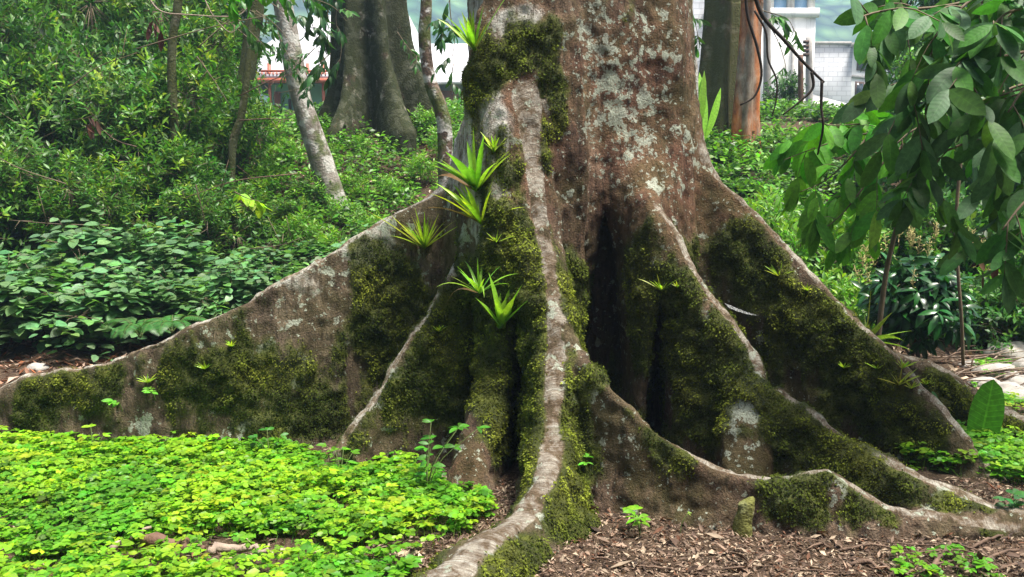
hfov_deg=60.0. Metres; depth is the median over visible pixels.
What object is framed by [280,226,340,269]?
broad leaved bush
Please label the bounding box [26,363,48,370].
stone
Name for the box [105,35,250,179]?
thicket shrub
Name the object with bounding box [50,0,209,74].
thicket shrub
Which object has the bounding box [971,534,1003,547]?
fallen twig
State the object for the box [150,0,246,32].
hanging twig
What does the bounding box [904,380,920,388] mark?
air plant
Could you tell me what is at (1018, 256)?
bank bush
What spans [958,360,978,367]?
stone
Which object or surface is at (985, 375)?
fallen twig
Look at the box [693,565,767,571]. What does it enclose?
fallen twig
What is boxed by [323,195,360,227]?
bush
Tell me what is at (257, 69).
thicket shrub
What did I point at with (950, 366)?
leaf litter
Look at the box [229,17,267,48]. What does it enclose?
bare twig
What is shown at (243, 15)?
thicket shrub
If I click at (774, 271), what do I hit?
air plant
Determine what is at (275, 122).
bush
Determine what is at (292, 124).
bush
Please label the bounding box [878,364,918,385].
air plant
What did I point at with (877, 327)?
bromeliad
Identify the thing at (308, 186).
bush
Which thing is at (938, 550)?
fallen twig
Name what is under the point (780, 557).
leaf litter
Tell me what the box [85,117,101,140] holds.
dead leaf clump
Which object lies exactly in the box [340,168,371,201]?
bush
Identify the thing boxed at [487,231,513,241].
air plant
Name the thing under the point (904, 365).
air plant
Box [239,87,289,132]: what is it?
bare twig
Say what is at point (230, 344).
air plant
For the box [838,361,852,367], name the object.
air plant
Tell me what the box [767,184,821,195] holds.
bank bush
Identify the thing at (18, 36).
thicket shrub
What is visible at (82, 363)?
leaf litter
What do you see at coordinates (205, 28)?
bare twig
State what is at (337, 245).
broad leaved bush
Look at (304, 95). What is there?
leafy branch
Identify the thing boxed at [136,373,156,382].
air plant
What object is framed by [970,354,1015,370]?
fallen twig
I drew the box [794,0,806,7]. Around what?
window
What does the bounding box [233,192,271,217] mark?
leafy branch
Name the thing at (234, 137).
forest tree
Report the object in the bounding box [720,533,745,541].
fallen twig
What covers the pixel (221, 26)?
bare twig
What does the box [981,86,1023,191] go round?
bank bush
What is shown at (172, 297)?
broad leaved bush
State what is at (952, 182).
bank bush
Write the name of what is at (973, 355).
fallen twig
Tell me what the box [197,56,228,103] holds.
bare twig
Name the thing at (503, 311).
bromeliad
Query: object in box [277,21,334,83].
leafy branch
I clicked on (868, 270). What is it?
bank bush
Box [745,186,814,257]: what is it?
bush
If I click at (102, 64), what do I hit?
bare twig
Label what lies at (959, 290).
hanging vine
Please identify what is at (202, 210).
bare twig
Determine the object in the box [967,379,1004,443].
leaf
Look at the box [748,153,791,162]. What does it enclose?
bank bush
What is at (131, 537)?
log piece
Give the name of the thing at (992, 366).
stone
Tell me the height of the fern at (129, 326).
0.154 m
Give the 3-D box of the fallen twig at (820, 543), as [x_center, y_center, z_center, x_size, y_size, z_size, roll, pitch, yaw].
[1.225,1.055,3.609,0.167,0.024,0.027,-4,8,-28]
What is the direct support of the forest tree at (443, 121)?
on the ground at (514, 474)
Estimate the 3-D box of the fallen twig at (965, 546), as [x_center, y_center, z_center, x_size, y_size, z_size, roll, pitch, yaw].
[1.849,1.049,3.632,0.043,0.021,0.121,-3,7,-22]
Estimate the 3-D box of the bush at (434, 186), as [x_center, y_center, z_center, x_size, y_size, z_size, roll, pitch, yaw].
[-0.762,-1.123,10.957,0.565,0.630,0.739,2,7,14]
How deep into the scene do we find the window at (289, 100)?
30.60 m
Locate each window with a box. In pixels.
[288,99,291,109]
[774,0,785,7]
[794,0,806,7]
[855,81,863,94]
[856,63,866,70]
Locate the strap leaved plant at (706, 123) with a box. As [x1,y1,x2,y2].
[698,71,720,138]
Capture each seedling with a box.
[77,424,109,454]
[101,398,122,411]
[141,386,157,400]
[248,427,288,449]
[317,443,359,471]
[414,419,488,483]
[578,453,593,470]
[622,505,650,534]
[992,488,1023,507]
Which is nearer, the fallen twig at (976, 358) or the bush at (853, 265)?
the fallen twig at (976, 358)
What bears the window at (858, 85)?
in the block house at (837, 68)
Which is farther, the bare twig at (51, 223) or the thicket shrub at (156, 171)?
the thicket shrub at (156, 171)
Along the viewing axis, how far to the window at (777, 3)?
38.98 m
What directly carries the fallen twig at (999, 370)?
on the ground at (514, 474)
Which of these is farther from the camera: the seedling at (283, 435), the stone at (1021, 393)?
the stone at (1021, 393)
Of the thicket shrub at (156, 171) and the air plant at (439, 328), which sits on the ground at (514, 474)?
the thicket shrub at (156, 171)
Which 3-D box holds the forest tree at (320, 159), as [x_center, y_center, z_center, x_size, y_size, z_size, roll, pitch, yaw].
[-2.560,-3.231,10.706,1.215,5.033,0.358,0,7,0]
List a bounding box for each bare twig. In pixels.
[0,152,65,183]
[11,187,107,231]
[70,30,135,87]
[91,113,139,146]
[136,15,267,48]
[183,160,296,198]
[195,184,209,239]
[197,0,280,47]
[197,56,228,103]
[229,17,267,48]
[239,74,291,103]
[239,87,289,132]
[250,216,297,249]
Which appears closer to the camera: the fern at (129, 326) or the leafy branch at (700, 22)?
the fern at (129, 326)
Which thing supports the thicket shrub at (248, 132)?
on the ground at (514, 474)
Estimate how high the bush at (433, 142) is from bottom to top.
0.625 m
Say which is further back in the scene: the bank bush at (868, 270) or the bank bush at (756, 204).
the bank bush at (756, 204)
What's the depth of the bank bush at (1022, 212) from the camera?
8.61 m
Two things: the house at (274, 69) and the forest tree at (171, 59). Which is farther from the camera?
the house at (274, 69)
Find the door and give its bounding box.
[274,92,280,107]
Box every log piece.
[108,526,151,548]
[140,532,205,550]
[207,541,268,554]
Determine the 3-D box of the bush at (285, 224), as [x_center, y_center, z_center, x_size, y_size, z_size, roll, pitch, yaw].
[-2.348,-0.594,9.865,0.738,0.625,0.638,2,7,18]
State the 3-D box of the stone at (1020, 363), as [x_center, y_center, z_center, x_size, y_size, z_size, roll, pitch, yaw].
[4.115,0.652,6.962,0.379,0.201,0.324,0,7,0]
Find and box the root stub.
[732,496,754,537]
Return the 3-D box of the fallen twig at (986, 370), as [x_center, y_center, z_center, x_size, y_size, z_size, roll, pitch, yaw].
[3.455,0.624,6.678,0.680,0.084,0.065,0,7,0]
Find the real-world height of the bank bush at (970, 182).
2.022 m
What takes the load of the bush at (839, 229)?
on the ground at (514, 474)
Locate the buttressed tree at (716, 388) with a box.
[0,0,1023,576]
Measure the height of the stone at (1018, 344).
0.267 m
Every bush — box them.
[0,244,137,350]
[0,250,82,353]
[10,204,137,295]
[29,257,174,361]
[116,216,230,297]
[127,258,231,339]
[178,253,278,315]
[202,231,297,293]
[242,155,289,195]
[250,113,288,148]
[250,250,305,290]
[261,136,304,169]
[273,208,333,248]
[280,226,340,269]
[285,116,298,135]
[285,171,334,212]
[305,138,342,163]
[305,226,349,254]
[310,240,346,262]
[321,219,375,255]
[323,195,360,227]
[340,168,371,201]
[343,203,385,238]
[351,134,375,152]
[372,172,407,201]
[402,151,437,184]
[409,103,435,133]
[425,126,457,157]
[429,180,437,189]
[709,151,740,163]
[714,163,737,178]
[725,176,764,193]
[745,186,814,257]
[746,197,778,218]
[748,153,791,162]
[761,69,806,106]
[762,195,849,274]
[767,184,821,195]
[769,205,805,226]
[807,200,886,279]
[807,254,861,314]
[810,269,851,287]
[811,250,875,274]
[818,260,876,283]
[826,157,846,176]
[827,167,885,188]
[830,274,885,334]
[844,220,937,270]
[848,108,978,195]
[858,188,982,276]
[884,41,925,110]
[898,0,1006,100]
[903,78,1023,203]
[903,181,1023,279]
[935,209,1023,273]
[942,271,990,325]
[959,275,1023,353]
[964,250,1023,336]
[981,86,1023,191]
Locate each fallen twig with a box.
[592,556,629,569]
[635,565,687,572]
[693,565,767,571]
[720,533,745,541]
[747,553,778,567]
[789,568,846,572]
[800,542,829,553]
[837,543,907,551]
[847,558,885,572]
[875,539,938,544]
[879,561,915,574]
[906,549,987,556]
[908,559,953,576]
[922,351,1023,357]
[929,539,953,570]
[934,362,961,365]
[938,350,996,361]
[949,349,1007,364]
[954,539,978,550]
[955,361,1018,373]
[959,365,1013,372]
[959,373,992,376]
[960,369,1019,373]
[962,371,1014,379]
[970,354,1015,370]
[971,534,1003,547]
[973,367,1023,373]
[976,357,1021,362]
[982,549,1019,561]
[994,371,1023,378]
[997,561,1023,570]
[1003,369,1023,378]
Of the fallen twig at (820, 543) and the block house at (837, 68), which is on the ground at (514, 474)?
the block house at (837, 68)
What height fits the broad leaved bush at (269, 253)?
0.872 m
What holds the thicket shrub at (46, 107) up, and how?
on the ground at (514, 474)
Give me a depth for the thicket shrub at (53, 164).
9.50 m
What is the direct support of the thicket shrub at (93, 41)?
on the ground at (514, 474)
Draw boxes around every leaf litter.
[0,291,200,386]
[0,447,491,576]
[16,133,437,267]
[360,475,1023,576]
[887,334,1023,411]
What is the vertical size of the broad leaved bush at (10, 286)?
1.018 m
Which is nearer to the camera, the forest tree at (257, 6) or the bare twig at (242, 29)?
the bare twig at (242, 29)
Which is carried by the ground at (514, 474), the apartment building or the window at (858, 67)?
the apartment building
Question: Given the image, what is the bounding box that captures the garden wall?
[274,110,319,123]
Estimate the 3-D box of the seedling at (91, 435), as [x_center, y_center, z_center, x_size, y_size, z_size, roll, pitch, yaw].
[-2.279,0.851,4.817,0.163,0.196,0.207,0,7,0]
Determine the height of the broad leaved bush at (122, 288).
0.910 m
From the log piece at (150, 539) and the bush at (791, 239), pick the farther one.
the bush at (791, 239)
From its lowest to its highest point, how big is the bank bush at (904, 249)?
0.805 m
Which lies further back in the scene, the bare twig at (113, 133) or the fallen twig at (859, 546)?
the bare twig at (113, 133)
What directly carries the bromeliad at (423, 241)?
attached to the buttressed tree at (716, 388)
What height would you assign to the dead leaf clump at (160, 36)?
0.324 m
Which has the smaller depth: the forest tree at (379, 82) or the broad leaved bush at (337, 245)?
the broad leaved bush at (337, 245)
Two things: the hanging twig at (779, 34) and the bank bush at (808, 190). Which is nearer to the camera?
the hanging twig at (779, 34)
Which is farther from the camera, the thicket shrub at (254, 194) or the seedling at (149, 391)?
the thicket shrub at (254, 194)
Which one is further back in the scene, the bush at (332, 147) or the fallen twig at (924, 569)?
the bush at (332, 147)
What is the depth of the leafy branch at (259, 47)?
8.27 m
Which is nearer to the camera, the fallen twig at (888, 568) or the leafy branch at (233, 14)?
the fallen twig at (888, 568)
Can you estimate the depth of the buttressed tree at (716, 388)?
4.71 m
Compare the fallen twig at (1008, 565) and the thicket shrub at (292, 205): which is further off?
the thicket shrub at (292, 205)
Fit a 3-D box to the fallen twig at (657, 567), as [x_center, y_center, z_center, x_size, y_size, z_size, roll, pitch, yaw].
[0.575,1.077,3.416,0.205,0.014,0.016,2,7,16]
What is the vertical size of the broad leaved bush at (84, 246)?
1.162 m
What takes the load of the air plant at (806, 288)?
attached to the buttressed tree at (716, 388)
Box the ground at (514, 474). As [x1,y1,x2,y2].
[0,116,1023,576]
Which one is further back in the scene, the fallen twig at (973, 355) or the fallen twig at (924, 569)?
the fallen twig at (973, 355)
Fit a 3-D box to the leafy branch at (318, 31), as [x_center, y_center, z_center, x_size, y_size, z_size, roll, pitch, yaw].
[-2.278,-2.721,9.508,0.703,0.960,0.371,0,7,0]
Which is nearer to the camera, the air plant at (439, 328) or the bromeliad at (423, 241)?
the air plant at (439, 328)
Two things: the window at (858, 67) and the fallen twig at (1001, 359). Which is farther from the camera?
the window at (858, 67)
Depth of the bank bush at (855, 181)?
11.49 m
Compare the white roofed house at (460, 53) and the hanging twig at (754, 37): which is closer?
the hanging twig at (754, 37)
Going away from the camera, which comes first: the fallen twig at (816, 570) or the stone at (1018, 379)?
the fallen twig at (816, 570)
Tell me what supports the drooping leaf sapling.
on the ground at (514, 474)
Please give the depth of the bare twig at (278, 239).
8.34 m
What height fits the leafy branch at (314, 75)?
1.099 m
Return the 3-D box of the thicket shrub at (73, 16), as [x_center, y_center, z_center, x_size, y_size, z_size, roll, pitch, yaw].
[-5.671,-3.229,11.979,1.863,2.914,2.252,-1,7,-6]
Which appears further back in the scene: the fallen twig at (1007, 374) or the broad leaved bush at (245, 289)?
the broad leaved bush at (245, 289)
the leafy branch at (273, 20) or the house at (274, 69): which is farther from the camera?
the house at (274, 69)
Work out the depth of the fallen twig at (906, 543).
3.64 m
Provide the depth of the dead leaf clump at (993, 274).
5.63 m
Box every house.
[237,15,446,109]
[431,44,468,110]
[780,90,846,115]
[813,41,902,102]
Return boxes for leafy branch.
[223,0,306,25]
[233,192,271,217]
[235,0,359,58]
[256,10,296,77]
[271,0,330,74]
[276,48,319,113]
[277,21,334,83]
[297,0,345,61]
[299,1,346,90]
[397,32,463,105]
[426,0,459,82]
[693,15,711,57]
[761,10,804,85]
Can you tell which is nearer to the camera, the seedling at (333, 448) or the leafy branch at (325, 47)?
the seedling at (333, 448)
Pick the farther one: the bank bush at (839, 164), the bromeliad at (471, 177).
the bank bush at (839, 164)
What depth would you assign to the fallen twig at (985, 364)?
6.70 m
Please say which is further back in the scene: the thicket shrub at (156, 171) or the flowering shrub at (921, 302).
the thicket shrub at (156, 171)
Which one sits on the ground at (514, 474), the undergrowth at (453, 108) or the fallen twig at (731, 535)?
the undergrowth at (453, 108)
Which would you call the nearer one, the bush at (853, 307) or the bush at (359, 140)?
the bush at (853, 307)
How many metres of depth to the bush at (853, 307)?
7.75 m
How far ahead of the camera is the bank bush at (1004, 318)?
7.63 m
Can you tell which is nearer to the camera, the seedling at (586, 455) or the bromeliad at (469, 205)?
the seedling at (586, 455)
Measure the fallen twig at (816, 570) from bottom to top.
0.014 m
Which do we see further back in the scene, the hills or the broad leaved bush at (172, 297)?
the hills
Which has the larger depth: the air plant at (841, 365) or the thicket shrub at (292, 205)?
the thicket shrub at (292, 205)
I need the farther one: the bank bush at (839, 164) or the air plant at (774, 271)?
the bank bush at (839, 164)
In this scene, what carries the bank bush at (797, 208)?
on the ground at (514, 474)
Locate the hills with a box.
[221,0,928,106]
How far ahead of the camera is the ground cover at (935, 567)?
3.42 m
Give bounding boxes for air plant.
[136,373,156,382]
[196,361,209,369]
[225,339,235,346]
[434,325,445,331]
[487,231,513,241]
[637,275,675,290]
[765,263,792,275]
[801,283,810,290]
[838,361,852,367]
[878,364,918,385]
[897,360,918,368]
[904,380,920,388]
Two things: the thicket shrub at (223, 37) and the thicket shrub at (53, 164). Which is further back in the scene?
the thicket shrub at (223, 37)
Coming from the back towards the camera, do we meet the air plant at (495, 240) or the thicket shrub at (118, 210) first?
the thicket shrub at (118, 210)
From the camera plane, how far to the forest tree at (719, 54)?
12.47 m
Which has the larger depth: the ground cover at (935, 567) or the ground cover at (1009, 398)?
the ground cover at (1009, 398)
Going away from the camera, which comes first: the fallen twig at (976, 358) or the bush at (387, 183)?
the fallen twig at (976, 358)
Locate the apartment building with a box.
[693,0,819,103]
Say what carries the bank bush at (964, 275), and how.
on the ground at (514, 474)
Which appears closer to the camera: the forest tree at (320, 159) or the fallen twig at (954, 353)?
the fallen twig at (954, 353)
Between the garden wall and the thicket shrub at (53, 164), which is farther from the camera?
the garden wall
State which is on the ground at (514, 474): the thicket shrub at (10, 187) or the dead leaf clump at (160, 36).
the thicket shrub at (10, 187)
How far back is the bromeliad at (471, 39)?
4.55 m
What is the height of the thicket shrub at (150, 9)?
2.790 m
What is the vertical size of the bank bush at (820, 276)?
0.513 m
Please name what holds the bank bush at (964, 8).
on the ground at (514, 474)
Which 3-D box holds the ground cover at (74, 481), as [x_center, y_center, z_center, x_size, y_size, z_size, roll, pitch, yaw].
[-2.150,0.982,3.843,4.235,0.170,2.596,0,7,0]
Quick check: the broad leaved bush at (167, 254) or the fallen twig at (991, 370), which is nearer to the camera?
the fallen twig at (991, 370)
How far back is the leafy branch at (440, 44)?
7.75 m
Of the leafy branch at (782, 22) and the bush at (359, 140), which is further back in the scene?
the bush at (359, 140)
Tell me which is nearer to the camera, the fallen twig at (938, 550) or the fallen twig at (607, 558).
the fallen twig at (607, 558)
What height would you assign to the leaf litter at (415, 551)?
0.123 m
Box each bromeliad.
[364,209,455,248]
[430,180,520,224]
[432,128,510,191]
[437,0,503,50]
[437,258,512,300]
[476,274,525,328]
[482,134,505,151]
[864,292,911,350]
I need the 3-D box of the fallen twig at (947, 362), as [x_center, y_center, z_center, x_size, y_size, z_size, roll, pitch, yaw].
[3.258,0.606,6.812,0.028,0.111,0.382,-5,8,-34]
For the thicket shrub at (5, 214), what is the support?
on the ground at (514, 474)
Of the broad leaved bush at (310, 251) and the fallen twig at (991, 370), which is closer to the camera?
the fallen twig at (991, 370)
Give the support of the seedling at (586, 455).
on the buttressed tree at (716, 388)
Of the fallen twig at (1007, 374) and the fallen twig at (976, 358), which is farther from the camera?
the fallen twig at (976, 358)
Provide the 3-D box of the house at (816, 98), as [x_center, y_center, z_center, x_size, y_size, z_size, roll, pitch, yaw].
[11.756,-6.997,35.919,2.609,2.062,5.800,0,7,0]
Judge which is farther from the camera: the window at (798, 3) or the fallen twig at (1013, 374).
the window at (798, 3)
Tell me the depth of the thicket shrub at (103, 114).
10.07 m
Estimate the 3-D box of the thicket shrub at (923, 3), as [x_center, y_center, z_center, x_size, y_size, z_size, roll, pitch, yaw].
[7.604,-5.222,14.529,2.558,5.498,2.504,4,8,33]
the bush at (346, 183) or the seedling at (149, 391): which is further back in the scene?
the bush at (346, 183)
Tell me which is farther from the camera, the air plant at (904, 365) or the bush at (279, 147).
the bush at (279, 147)
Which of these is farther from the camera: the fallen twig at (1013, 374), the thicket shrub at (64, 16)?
the thicket shrub at (64, 16)
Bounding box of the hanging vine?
[954,163,964,365]
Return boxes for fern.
[100,318,169,338]
[142,315,206,332]
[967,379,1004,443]
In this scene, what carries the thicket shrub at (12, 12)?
on the ground at (514, 474)
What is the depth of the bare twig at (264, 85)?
8.49 m
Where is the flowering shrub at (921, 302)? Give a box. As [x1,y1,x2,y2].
[850,220,990,358]
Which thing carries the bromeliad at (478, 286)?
attached to the buttressed tree at (716, 388)
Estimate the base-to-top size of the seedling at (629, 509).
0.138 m
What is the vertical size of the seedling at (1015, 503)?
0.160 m
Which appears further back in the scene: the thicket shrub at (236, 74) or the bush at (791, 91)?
the bush at (791, 91)
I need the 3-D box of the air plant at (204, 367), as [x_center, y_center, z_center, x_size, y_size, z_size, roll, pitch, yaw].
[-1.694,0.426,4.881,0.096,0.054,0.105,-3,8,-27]
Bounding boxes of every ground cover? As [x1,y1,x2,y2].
[0,425,502,576]
[888,543,1004,576]
[894,419,1023,487]
[971,357,1023,411]
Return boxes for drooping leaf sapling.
[763,110,907,335]
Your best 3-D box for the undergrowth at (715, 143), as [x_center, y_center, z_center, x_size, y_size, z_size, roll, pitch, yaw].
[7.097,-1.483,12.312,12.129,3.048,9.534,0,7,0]
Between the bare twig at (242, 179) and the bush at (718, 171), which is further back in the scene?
the bush at (718, 171)
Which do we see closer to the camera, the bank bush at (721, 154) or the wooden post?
the bank bush at (721, 154)
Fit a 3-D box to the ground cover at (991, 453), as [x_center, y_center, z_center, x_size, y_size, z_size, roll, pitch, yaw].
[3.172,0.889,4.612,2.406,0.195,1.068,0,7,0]
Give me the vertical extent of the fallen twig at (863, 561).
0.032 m
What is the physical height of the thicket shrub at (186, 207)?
1.117 m
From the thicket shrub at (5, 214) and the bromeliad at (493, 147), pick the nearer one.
the bromeliad at (493, 147)
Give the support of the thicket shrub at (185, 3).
on the ground at (514, 474)
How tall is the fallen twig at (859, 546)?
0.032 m
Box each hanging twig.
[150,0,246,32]
[740,0,777,115]
[754,0,824,154]
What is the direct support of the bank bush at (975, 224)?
on the ground at (514, 474)
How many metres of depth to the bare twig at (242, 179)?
7.95 m
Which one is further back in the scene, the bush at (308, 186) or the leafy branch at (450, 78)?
the bush at (308, 186)
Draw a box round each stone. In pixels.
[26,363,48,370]
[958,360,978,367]
[967,376,999,386]
[970,363,1018,379]
[984,341,1023,359]
[997,381,1023,392]
[1003,375,1023,386]
[1005,389,1023,399]
[1011,358,1023,369]
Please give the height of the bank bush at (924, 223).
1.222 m
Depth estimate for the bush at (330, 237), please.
9.62 m
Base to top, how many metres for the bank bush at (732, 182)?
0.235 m
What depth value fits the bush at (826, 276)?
7.99 m
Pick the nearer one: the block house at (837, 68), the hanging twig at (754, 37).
the hanging twig at (754, 37)
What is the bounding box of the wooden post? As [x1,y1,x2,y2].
[798,55,803,115]
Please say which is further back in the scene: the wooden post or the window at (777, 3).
the window at (777, 3)
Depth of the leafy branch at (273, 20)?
10.23 m
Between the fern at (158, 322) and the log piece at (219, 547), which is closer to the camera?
the log piece at (219, 547)
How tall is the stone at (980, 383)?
0.129 m
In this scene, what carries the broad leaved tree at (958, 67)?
on the ground at (514, 474)
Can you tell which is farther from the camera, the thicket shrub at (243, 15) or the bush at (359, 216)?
the thicket shrub at (243, 15)
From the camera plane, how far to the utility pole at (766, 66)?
19.46 m
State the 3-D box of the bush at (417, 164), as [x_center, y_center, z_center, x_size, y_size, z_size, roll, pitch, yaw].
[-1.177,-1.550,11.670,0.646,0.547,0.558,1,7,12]
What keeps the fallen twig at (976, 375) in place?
on the ground at (514, 474)
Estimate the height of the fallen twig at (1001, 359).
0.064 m
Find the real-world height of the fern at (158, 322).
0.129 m
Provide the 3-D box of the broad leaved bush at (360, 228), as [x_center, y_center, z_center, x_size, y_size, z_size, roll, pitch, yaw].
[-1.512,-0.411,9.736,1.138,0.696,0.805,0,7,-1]
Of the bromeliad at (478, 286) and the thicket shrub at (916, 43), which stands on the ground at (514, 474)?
the thicket shrub at (916, 43)
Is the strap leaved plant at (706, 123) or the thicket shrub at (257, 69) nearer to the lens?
the strap leaved plant at (706, 123)
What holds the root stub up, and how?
on the ground at (514, 474)
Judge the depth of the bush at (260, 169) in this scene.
11.05 m
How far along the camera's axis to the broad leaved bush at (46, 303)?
7.76 m
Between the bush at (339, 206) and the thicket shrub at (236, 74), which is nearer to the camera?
the bush at (339, 206)
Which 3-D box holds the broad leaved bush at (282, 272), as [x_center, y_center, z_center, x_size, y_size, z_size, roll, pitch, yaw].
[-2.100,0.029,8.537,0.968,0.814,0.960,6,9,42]
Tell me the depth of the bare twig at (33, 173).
7.87 m
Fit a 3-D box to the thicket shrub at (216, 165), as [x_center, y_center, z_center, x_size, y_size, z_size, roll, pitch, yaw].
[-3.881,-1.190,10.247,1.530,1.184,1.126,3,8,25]
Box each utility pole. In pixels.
[763,0,770,116]
[803,37,812,112]
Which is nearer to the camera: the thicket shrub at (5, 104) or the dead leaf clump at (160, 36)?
the dead leaf clump at (160, 36)
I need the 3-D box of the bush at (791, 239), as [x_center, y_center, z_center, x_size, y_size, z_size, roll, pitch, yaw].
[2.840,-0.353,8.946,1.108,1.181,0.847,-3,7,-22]
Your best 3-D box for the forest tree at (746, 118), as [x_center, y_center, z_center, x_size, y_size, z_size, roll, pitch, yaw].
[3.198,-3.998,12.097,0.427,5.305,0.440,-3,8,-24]
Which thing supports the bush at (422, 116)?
on the ground at (514, 474)
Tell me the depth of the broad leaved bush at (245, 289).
8.23 m
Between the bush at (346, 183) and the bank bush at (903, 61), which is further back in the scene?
the bank bush at (903, 61)
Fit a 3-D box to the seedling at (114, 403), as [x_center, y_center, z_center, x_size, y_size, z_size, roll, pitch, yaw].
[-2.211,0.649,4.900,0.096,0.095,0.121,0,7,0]
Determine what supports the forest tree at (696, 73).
on the ground at (514, 474)
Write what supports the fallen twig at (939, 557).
on the leaf litter at (780, 557)
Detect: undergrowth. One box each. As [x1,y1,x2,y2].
[0,97,463,295]
[705,98,1022,344]
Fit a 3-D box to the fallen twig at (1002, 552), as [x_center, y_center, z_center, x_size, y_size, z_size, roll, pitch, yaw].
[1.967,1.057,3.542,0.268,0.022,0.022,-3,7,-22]
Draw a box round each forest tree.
[167,0,182,208]
[227,10,254,205]
[235,0,263,171]
[273,0,346,217]
[318,0,457,158]
[418,0,452,187]
[692,0,697,94]
[698,0,740,147]
[729,0,762,153]
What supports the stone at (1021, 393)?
on the ground at (514, 474)
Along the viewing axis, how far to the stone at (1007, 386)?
6.34 m
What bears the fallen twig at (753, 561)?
on the leaf litter at (780, 557)
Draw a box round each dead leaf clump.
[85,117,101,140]
[146,16,163,50]
[970,262,998,287]
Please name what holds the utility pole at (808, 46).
on the ground at (514, 474)
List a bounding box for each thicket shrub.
[0,0,69,150]
[0,0,106,150]
[0,32,120,194]
[0,47,92,179]
[0,112,108,262]
[0,170,35,255]
[2,140,97,231]
[3,0,152,56]
[7,0,157,139]
[21,148,167,255]
[23,19,178,170]
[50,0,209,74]
[51,47,195,183]
[63,123,219,242]
[82,0,205,91]
[96,0,239,52]
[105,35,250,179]
[126,134,236,231]
[148,172,276,265]
[153,0,258,135]
[184,47,262,98]
[189,0,276,82]
[194,69,287,178]
[208,176,287,249]
[226,13,264,98]
[263,194,324,223]
[887,0,965,81]
[905,0,967,52]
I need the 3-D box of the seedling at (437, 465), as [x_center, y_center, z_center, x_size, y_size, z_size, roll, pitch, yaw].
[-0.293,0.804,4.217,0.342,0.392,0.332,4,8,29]
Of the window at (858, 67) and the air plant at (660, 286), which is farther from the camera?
the window at (858, 67)
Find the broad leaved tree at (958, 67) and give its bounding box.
[832,0,1023,313]

